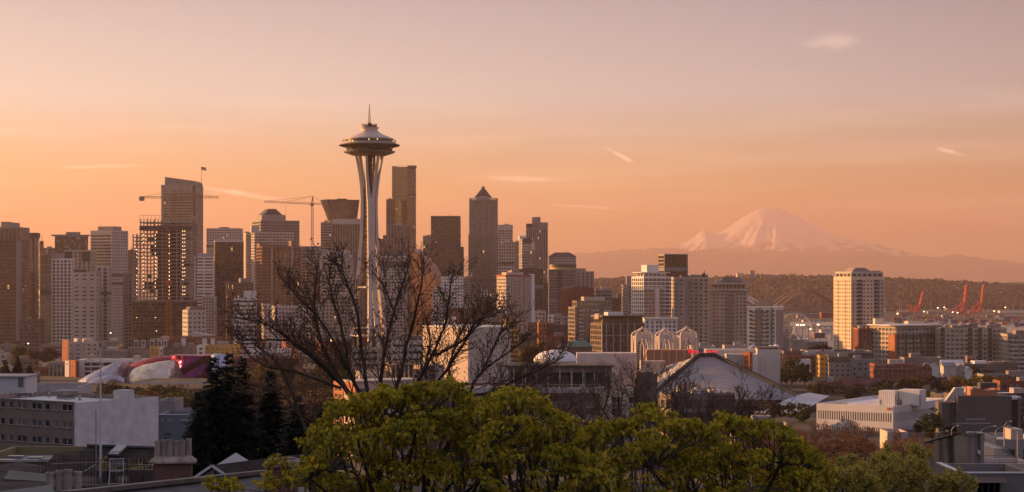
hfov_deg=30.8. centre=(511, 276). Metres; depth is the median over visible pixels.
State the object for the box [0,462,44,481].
shingled roof
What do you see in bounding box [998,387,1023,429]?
apartment block
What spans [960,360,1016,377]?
apartment block
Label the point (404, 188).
skyscraper
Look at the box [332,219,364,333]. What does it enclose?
office tower
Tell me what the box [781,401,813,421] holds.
leafy tree
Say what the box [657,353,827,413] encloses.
arena
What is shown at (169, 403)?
flat block
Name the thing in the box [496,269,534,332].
apartment tower
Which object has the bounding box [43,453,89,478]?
railing
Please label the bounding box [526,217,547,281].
office tower
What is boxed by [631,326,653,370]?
gothic arch
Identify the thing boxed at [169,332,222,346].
apartment block
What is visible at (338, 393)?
brick block
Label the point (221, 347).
apartment block
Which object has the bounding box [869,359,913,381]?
apartment block
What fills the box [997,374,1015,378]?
leafy tree
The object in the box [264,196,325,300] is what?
tower crane
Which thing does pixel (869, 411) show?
office block
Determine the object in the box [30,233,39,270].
office tower
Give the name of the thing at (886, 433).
house
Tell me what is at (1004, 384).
apartment block
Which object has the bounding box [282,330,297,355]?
apartment block
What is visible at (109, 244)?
office tower
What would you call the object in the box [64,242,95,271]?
office tower
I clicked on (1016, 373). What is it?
apartment block
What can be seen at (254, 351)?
apartment block
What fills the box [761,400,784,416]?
leafy tree
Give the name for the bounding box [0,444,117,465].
flat block
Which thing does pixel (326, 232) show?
office tower
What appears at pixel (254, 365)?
apartment block
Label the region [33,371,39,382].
apartment block
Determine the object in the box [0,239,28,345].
glass tower
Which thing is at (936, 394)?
apartment block
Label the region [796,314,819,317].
warehouse
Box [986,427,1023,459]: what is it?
apartment block
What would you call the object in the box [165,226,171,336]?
builders hoist
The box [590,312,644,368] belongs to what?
office block
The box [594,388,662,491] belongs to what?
bare tree
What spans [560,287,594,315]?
brick hall
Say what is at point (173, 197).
tower crane
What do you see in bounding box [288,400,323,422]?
park tree
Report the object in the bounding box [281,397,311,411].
park tree
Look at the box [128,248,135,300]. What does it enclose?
office tower
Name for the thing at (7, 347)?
apartment block
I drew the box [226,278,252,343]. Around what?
office tower
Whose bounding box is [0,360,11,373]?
conifer
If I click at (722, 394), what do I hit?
apartment block
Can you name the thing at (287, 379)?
bare tree
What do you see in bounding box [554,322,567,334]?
apartment block
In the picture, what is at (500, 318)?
apartment block
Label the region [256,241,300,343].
high-rise building
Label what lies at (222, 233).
office tower
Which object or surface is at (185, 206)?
skyscraper
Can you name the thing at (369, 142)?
observation tower
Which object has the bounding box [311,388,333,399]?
park tree
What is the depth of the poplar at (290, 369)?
931.35 m
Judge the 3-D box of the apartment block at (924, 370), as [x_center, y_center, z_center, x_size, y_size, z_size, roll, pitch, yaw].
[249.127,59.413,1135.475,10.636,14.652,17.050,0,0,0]
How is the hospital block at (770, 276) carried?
on the hill at (961, 294)
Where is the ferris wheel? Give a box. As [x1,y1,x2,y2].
[784,311,813,338]
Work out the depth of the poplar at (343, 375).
930.67 m
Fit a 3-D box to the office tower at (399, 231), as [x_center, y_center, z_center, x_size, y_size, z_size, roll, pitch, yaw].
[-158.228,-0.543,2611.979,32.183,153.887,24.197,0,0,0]
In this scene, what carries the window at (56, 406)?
in the apartment block at (129, 417)
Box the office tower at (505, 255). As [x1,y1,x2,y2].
[498,240,513,274]
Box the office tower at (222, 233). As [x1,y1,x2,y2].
[206,227,242,252]
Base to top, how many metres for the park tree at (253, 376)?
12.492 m
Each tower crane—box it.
[139,190,218,219]
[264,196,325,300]
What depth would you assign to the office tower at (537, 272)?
1900.00 m
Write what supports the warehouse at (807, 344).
on the ground
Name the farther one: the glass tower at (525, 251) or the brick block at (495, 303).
the glass tower at (525, 251)
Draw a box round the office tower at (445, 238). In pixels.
[431,212,460,276]
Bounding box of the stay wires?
[54,462,153,470]
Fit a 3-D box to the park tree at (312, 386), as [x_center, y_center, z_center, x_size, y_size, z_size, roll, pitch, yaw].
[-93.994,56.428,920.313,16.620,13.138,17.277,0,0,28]
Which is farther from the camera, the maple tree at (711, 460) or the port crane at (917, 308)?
the port crane at (917, 308)
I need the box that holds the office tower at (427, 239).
[423,235,430,257]
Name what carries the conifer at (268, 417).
on the ground
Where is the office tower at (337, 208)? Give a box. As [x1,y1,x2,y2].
[320,198,358,221]
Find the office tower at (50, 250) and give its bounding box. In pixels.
[44,246,54,253]
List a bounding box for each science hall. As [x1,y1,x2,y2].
[576,351,636,385]
[640,360,664,397]
[645,349,691,365]
[704,347,754,356]
[724,353,743,366]
[752,346,780,383]
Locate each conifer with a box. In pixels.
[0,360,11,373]
[11,356,24,373]
[25,365,33,373]
[178,391,218,476]
[179,357,244,464]
[214,356,269,463]
[218,351,259,456]
[249,369,290,457]
[274,395,324,490]
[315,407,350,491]
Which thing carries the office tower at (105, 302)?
on the ground
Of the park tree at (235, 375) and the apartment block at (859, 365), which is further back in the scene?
the apartment block at (859, 365)
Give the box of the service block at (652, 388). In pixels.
[634,372,656,433]
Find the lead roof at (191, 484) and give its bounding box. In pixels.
[58,469,308,491]
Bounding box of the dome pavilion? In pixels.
[534,350,577,362]
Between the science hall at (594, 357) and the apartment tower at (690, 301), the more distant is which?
the apartment tower at (690, 301)
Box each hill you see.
[366,280,1023,289]
[366,281,1023,308]
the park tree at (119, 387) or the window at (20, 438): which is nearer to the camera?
the window at (20, 438)
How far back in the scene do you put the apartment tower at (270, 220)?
2272.44 m
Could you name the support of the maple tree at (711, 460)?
on the ground
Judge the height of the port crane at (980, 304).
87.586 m
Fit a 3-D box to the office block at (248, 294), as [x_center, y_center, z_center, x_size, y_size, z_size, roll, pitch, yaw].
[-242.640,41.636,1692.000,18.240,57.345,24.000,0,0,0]
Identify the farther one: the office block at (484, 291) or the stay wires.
the office block at (484, 291)
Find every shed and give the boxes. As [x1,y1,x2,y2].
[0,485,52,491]
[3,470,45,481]
[801,320,824,321]
[885,308,896,311]
[897,312,912,314]
[926,311,946,313]
[997,310,1023,312]
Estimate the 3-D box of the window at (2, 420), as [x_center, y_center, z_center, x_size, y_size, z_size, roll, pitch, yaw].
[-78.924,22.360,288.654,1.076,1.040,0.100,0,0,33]
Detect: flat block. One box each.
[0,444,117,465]
[37,382,91,392]
[158,397,182,413]
[158,410,205,455]
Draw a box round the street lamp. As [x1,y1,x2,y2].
[1007,427,1017,457]
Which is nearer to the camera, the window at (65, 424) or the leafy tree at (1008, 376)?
the window at (65, 424)
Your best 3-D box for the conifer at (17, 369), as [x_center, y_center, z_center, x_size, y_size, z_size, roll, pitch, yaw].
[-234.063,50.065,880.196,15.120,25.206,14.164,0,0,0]
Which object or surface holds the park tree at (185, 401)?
on the ground
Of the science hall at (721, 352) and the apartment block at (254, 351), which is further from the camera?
the apartment block at (254, 351)
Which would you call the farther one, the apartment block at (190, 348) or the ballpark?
the ballpark
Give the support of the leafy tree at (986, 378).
on the ground
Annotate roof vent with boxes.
[7,455,24,458]
[27,456,44,458]
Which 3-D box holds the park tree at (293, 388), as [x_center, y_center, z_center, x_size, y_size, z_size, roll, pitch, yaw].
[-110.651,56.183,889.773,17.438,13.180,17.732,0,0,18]
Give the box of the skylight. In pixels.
[107,445,127,458]
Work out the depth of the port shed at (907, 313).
4909.72 m
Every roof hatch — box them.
[13,392,29,397]
[57,394,74,399]
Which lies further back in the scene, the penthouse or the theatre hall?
the theatre hall
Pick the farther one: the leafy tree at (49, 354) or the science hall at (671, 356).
the leafy tree at (49, 354)
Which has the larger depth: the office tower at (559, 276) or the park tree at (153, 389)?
the office tower at (559, 276)
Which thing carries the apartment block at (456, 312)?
on the ground
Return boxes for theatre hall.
[423,324,510,382]
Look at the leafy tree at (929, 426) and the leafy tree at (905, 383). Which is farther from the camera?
the leafy tree at (905, 383)
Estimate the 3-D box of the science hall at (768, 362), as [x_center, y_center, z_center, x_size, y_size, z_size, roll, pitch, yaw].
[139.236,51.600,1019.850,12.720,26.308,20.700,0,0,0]
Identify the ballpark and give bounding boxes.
[773,289,833,312]
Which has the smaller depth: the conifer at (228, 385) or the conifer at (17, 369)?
the conifer at (228, 385)
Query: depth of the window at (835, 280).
1378.46 m
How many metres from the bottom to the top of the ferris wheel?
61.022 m
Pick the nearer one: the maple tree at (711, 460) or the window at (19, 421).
the maple tree at (711, 460)
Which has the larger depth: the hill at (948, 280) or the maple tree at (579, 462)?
the hill at (948, 280)
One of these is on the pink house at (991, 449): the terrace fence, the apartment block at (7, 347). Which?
the terrace fence
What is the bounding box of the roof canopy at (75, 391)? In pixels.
[55,390,79,392]
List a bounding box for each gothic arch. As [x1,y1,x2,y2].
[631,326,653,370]
[655,327,674,348]
[675,326,697,357]
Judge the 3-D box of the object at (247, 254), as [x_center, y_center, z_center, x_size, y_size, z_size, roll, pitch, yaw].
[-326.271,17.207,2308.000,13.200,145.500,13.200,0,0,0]
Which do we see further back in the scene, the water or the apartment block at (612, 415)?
the water
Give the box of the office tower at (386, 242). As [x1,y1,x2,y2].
[379,235,390,258]
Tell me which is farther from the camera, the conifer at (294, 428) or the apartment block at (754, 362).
the apartment block at (754, 362)
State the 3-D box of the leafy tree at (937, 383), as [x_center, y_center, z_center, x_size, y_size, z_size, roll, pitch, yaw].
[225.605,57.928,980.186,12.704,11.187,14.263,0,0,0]
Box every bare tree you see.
[210,234,516,489]
[231,311,324,491]
[398,292,579,491]
[484,377,571,491]
[530,367,599,487]
[549,396,609,489]
[554,356,626,489]
[576,362,680,478]
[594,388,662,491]
[608,350,705,490]
[629,368,699,485]
[646,360,773,488]
[654,373,721,491]
[691,385,775,483]
[720,384,801,490]
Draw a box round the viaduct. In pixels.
[784,325,833,337]
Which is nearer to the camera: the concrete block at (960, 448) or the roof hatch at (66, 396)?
the concrete block at (960, 448)
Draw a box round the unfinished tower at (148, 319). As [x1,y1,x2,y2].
[132,215,197,346]
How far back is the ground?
1071.72 m
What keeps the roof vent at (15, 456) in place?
on the flat block at (48, 452)
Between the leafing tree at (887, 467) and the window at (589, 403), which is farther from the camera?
the window at (589, 403)
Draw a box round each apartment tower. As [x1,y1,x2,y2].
[29,263,38,318]
[51,232,89,252]
[52,253,74,343]
[123,272,131,348]
[250,226,293,290]
[252,207,298,245]
[301,246,322,303]
[320,250,353,300]
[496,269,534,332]
[622,276,632,314]
[671,270,708,348]
[709,277,749,348]
[747,301,784,367]
[834,268,884,348]
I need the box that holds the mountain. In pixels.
[672,208,926,256]
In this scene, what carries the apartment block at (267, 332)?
on the ground
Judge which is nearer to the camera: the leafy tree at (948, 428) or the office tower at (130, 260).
the leafy tree at (948, 428)
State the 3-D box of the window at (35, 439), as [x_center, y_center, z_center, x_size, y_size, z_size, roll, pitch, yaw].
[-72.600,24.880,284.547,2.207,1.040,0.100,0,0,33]
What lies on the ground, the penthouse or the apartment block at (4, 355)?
the apartment block at (4, 355)
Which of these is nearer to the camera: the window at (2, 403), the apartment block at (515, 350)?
the window at (2, 403)
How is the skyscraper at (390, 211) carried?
on the ground
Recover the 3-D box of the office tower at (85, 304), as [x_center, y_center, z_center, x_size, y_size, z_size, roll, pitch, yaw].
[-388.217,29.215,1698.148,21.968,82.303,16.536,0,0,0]
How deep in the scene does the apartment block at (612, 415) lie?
478.00 m
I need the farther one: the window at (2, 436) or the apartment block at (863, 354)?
the apartment block at (863, 354)
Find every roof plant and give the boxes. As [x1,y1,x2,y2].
[879,390,898,404]
[899,389,925,405]
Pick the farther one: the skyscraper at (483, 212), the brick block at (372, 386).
the skyscraper at (483, 212)
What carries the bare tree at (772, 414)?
on the ground
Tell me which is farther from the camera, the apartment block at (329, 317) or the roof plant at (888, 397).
the apartment block at (329, 317)
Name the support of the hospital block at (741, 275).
on the hill at (961, 294)
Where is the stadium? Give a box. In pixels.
[747,295,758,305]
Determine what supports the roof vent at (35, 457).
on the flat block at (48, 452)
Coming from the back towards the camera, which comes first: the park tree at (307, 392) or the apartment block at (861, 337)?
the apartment block at (861, 337)
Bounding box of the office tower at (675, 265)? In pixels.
[658,254,687,276]
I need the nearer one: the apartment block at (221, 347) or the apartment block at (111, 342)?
the apartment block at (221, 347)
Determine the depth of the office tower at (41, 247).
1961.91 m
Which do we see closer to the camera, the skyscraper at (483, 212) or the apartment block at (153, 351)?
the apartment block at (153, 351)
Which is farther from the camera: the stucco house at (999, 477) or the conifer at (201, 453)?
the conifer at (201, 453)
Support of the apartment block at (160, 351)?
on the ground
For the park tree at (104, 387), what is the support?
on the ground
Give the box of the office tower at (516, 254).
[514,241,518,269]
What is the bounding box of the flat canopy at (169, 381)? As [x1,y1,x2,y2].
[132,378,208,388]
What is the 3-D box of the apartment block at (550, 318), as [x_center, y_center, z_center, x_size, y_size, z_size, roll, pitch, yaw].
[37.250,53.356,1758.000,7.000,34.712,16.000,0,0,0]
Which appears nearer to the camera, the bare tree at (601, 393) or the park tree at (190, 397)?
the bare tree at (601, 393)
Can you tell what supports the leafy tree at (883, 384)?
on the ground
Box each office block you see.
[182,307,205,335]
[233,291,256,347]
[313,276,319,303]
[481,290,487,301]
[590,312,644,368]
[595,286,611,306]
[612,294,621,311]
[642,318,678,348]
[817,395,943,430]
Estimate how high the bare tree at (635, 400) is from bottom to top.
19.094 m
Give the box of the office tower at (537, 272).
[519,268,542,310]
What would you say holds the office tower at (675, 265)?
on the ground
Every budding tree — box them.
[734,417,833,478]
[748,416,860,491]
[751,433,856,487]
[787,425,907,491]
[812,426,920,472]
[858,433,936,491]
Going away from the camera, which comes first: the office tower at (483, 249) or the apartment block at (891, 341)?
the apartment block at (891, 341)
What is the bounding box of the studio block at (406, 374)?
[355,360,443,380]
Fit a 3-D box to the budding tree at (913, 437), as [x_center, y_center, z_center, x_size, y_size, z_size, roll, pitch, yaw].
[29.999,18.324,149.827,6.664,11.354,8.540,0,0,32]
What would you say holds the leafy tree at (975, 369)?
on the ground
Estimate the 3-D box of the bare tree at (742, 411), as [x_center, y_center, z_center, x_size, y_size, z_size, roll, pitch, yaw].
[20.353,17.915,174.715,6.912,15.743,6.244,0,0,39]
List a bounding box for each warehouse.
[788,339,808,349]
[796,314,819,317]
[804,341,827,348]
[812,332,824,337]
[819,312,833,317]
[819,329,830,333]
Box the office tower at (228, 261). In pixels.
[214,238,243,340]
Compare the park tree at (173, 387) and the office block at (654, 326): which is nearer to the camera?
the park tree at (173, 387)
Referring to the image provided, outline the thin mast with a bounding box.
[83,411,96,475]
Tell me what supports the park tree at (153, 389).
on the ground
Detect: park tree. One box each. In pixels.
[92,382,118,393]
[95,384,134,393]
[108,386,132,390]
[135,385,170,395]
[144,391,164,398]
[156,384,182,393]
[159,395,190,406]
[166,391,202,403]
[170,390,197,402]
[221,369,246,382]
[237,372,257,381]
[243,380,266,394]
[243,396,280,422]
[249,388,272,398]
[273,381,297,398]
[276,389,303,401]
[278,410,290,424]
[280,375,314,396]
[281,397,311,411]
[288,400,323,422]
[291,396,332,425]
[303,388,330,400]
[307,378,333,394]
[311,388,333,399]
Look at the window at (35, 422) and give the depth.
284.60 m
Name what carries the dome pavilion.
on the ground
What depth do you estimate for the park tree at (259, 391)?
849.11 m
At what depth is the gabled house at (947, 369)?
1110.00 m
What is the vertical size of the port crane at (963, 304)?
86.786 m
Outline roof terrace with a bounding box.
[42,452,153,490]
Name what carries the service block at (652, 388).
on the ground
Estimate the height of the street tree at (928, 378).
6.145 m
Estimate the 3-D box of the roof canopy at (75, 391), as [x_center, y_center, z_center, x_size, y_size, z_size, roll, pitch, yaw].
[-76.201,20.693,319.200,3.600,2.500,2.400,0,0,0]
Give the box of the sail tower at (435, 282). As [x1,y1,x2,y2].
[407,247,441,338]
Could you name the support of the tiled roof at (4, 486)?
on the ground
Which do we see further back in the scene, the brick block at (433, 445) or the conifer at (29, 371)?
the conifer at (29, 371)
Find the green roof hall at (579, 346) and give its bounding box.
[566,340,592,355]
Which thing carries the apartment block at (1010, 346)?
on the ground
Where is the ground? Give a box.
[0,282,1023,491]
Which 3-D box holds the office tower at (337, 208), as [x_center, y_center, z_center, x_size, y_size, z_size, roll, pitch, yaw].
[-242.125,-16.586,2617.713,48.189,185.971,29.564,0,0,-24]
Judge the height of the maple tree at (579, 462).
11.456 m
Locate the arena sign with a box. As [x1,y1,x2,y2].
[688,349,717,356]
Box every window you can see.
[0,401,4,407]
[0,417,4,423]
[0,434,4,440]
[17,402,26,408]
[17,418,26,425]
[17,435,26,441]
[32,402,40,409]
[32,419,40,426]
[32,436,40,442]
[54,403,58,410]
[54,421,58,427]
[54,437,58,443]
[62,404,71,410]
[62,421,71,427]
[62,438,71,444]
[386,365,390,377]
[499,279,527,331]
[586,401,595,406]
[586,415,595,420]
[681,332,706,348]
[713,334,745,346]
[835,280,871,348]
[872,328,895,361]
[977,483,999,491]
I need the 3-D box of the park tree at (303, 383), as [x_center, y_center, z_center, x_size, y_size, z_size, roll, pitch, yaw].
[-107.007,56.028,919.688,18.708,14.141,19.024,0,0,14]
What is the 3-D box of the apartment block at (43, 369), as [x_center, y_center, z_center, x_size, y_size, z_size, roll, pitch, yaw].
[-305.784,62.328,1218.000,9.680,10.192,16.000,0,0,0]
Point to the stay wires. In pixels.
(118, 463)
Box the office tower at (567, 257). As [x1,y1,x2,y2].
[548,251,576,268]
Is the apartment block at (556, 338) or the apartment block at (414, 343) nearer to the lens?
the apartment block at (414, 343)
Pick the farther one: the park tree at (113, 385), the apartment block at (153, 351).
the apartment block at (153, 351)
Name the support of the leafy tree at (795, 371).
on the ground
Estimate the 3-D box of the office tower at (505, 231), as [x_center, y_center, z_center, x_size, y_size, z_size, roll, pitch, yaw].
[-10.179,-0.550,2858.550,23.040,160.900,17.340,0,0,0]
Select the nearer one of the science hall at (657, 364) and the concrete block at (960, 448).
the concrete block at (960, 448)
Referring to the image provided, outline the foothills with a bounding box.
[138,248,1023,281]
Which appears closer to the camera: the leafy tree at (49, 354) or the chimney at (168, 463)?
the chimney at (168, 463)
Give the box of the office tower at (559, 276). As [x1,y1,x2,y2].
[547,264,575,315]
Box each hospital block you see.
[736,273,743,278]
[749,270,754,278]
[760,275,781,278]
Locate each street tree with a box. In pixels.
[796,410,811,422]
[844,392,859,398]
[869,386,888,395]
[924,375,935,382]
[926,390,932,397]
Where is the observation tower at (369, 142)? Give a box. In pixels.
[339,104,399,367]
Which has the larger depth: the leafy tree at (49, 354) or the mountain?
the mountain
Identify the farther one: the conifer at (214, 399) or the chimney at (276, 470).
the conifer at (214, 399)
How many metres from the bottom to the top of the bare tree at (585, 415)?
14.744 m
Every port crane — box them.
[908,291,923,311]
[949,284,967,312]
[968,284,984,312]
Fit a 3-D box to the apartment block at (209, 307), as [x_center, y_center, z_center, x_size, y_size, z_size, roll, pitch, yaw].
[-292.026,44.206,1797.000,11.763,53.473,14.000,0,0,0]
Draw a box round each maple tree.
[201,375,507,491]
[460,384,618,491]
[588,401,837,491]
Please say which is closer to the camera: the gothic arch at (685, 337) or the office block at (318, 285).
the gothic arch at (685, 337)
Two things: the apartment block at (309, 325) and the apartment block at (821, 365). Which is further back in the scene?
the apartment block at (309, 325)
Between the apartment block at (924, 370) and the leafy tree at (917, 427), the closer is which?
the leafy tree at (917, 427)
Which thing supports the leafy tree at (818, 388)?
on the ground
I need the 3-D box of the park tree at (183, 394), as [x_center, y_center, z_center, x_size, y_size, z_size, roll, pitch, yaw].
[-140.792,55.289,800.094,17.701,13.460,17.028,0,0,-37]
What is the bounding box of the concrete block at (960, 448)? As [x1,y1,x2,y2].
[923,431,992,491]
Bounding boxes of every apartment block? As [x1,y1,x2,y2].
[0,343,17,358]
[0,350,10,363]
[0,389,157,450]
[11,356,38,371]
[19,317,44,352]
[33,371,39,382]
[34,364,47,375]
[40,342,61,357]
[48,360,64,375]
[62,338,97,361]
[65,360,78,376]
[79,355,147,376]
[80,354,98,358]
[97,347,129,357]
[98,338,117,349]
[121,347,148,357]
[134,338,169,349]
[149,346,162,357]
[159,347,162,355]
[163,343,182,355]
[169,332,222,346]
[183,343,196,353]
[197,344,207,353]
[202,295,216,335]
[205,341,242,364]
[231,353,302,372]
[242,346,290,355]
[262,304,271,347]
[272,304,298,354]
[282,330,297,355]
[299,302,320,352]
[317,338,351,369]
[321,293,353,341]
[351,344,381,375]
[386,333,421,360]
[391,335,422,363]
[432,286,452,324]
[441,274,462,307]
[448,305,481,324]
[463,276,470,304]
[481,309,504,325]
[503,315,518,362]
[519,332,531,361]
[528,322,536,346]
[535,309,545,321]
[537,320,549,345]
[545,332,567,350]
[548,315,554,322]
[550,323,553,334]
[553,313,567,323]
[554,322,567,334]
[568,297,611,343]
[605,371,644,461]
[660,387,734,469]
[689,343,714,355]
[722,342,746,348]
[730,415,792,476]
[744,352,752,370]
[753,353,756,372]
[781,348,802,366]
[783,352,829,374]
[795,359,810,380]
[801,349,871,356]
[816,354,828,376]
[818,377,839,393]
[827,353,851,376]
[849,350,872,358]
[850,355,874,377]
[853,326,870,350]
[867,323,942,361]
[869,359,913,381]
[873,318,883,323]
[898,353,943,366]
[904,321,924,323]
[914,363,931,381]
[930,387,976,397]
[934,323,1006,361]
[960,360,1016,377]
[965,356,975,361]
[977,370,1023,381]
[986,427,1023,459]
[993,377,1023,389]
[998,330,1023,370]
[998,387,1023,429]
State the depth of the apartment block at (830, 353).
1240.00 m
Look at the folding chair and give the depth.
66.83 m
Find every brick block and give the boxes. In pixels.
[334,381,343,445]
[343,377,416,458]
[404,383,605,464]
[482,300,496,313]
[935,382,1020,434]
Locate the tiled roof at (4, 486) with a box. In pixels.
[0,481,45,490]
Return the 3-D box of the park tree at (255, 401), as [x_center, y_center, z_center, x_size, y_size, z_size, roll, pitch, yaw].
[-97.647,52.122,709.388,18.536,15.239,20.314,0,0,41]
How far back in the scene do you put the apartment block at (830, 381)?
990.00 m
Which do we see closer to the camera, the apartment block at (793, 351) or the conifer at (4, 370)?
the conifer at (4, 370)
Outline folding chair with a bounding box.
[108,458,124,484]
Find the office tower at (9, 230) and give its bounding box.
[0,222,29,262]
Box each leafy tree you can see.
[9,346,27,358]
[24,348,40,361]
[37,347,60,362]
[167,384,186,396]
[519,351,527,362]
[520,342,542,361]
[538,341,544,352]
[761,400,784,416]
[780,358,804,386]
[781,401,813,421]
[798,362,813,383]
[803,382,834,393]
[813,343,832,348]
[839,384,867,394]
[870,379,897,389]
[896,374,929,388]
[913,420,925,435]
[916,407,944,439]
[928,377,949,390]
[939,427,955,433]
[941,375,973,390]
[966,372,1004,386]
[971,366,980,377]
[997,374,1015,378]
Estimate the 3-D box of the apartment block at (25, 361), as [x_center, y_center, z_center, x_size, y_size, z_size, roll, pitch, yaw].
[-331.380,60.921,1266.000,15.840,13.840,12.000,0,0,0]
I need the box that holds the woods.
[594,273,1023,308]
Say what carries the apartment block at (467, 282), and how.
on the ground
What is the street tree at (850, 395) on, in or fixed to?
on the ground
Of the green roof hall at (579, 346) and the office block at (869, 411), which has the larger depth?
the green roof hall at (579, 346)
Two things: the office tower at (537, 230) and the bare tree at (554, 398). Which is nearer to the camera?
the bare tree at (554, 398)
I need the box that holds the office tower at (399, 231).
[387,222,410,251]
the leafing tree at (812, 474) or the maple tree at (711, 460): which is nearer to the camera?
the maple tree at (711, 460)
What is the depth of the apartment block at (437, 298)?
1700.00 m
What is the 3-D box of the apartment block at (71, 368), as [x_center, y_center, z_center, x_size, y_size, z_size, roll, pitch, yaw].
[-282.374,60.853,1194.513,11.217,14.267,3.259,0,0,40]
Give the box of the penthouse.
[504,363,613,388]
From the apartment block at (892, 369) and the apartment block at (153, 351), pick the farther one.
the apartment block at (153, 351)
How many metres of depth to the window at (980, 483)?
129.95 m
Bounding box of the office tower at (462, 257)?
[460,247,463,276]
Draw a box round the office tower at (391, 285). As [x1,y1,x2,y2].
[380,250,406,334]
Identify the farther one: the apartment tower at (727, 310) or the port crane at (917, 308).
the port crane at (917, 308)
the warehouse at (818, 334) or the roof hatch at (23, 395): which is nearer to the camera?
the roof hatch at (23, 395)
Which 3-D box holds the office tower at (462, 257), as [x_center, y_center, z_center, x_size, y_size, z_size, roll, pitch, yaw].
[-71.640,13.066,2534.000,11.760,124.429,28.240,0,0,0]
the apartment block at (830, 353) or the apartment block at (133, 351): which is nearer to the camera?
the apartment block at (830, 353)
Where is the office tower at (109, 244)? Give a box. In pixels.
[90,225,127,340]
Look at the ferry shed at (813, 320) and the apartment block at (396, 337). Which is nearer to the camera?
the apartment block at (396, 337)
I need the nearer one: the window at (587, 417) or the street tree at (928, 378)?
the window at (587, 417)
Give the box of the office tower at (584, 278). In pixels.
[576,268,593,287]
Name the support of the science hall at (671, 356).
on the ground
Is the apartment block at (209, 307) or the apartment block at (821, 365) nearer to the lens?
the apartment block at (821, 365)
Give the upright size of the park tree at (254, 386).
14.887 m
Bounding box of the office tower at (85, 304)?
[72,267,99,340]
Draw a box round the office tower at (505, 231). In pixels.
[498,224,512,240]
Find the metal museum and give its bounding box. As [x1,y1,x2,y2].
[77,353,230,382]
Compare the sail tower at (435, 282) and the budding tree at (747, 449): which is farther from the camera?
the sail tower at (435, 282)
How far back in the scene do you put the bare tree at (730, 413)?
170.07 m
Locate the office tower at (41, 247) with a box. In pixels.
[38,235,43,270]
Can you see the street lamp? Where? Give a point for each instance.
(1017, 440)
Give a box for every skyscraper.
[161,177,202,299]
[386,198,394,234]
[392,163,416,246]
[469,186,497,234]
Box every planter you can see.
[96,456,108,481]
[105,458,116,481]
[128,459,143,481]
[143,458,152,481]
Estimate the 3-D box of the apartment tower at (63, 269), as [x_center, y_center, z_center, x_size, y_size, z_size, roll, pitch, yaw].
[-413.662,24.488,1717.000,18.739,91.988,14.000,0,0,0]
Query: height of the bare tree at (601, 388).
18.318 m
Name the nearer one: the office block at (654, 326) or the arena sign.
the arena sign
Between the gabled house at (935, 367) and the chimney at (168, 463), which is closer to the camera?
the chimney at (168, 463)
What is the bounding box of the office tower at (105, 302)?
[96,266,111,339]
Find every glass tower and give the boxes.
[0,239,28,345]
[39,249,51,343]
[518,236,533,268]
[532,243,536,267]
[631,265,670,322]
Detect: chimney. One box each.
[45,469,81,491]
[149,438,196,480]
[263,457,302,491]
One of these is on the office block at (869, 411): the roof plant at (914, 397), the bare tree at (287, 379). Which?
the roof plant at (914, 397)
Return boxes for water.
[790,322,1023,348]
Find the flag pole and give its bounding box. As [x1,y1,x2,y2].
[98,344,102,481]
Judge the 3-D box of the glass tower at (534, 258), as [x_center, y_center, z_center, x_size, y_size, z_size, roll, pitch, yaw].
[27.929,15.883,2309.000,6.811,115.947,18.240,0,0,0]
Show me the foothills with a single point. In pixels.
(710, 262)
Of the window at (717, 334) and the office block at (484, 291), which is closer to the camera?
the window at (717, 334)
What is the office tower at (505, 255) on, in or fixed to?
on the ground
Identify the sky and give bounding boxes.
[0,0,1023,272]
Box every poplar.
[255,360,266,384]
[284,357,296,381]
[313,352,324,387]
[338,359,347,379]
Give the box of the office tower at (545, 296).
[543,282,547,321]
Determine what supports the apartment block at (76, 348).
on the ground
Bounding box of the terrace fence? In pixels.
[908,432,995,441]
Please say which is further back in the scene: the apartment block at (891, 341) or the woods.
the woods
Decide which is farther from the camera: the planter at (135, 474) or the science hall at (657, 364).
the science hall at (657, 364)
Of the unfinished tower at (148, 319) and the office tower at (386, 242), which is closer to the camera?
the unfinished tower at (148, 319)
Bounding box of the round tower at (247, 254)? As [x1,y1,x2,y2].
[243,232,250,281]
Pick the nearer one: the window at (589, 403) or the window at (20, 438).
the window at (20, 438)
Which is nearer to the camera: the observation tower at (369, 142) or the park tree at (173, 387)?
the park tree at (173, 387)
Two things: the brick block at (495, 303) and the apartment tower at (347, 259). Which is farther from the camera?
the brick block at (495, 303)
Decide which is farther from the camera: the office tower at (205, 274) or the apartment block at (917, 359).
the office tower at (205, 274)
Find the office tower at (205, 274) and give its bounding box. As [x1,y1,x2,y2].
[194,253,213,306]
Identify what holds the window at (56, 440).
in the apartment block at (129, 417)
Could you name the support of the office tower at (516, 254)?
on the ground
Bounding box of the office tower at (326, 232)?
[321,221,331,249]
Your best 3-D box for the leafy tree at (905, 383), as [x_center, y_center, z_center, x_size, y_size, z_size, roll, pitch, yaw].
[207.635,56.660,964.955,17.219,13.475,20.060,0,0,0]
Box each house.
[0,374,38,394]
[194,453,350,476]
[839,378,880,392]
[880,429,907,486]
[930,362,939,376]
[936,462,1023,491]
[939,360,963,376]
[939,362,955,382]
[956,363,965,379]
[963,366,973,382]
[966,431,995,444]
[984,441,1016,457]
[984,455,1023,468]
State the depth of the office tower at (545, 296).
2100.00 m
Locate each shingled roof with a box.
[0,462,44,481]
[72,444,154,475]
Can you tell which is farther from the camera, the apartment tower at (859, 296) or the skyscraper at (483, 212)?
the skyscraper at (483, 212)
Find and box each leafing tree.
[790,458,873,490]
[824,459,883,491]
[834,450,929,491]
[867,440,935,491]
[899,466,979,491]

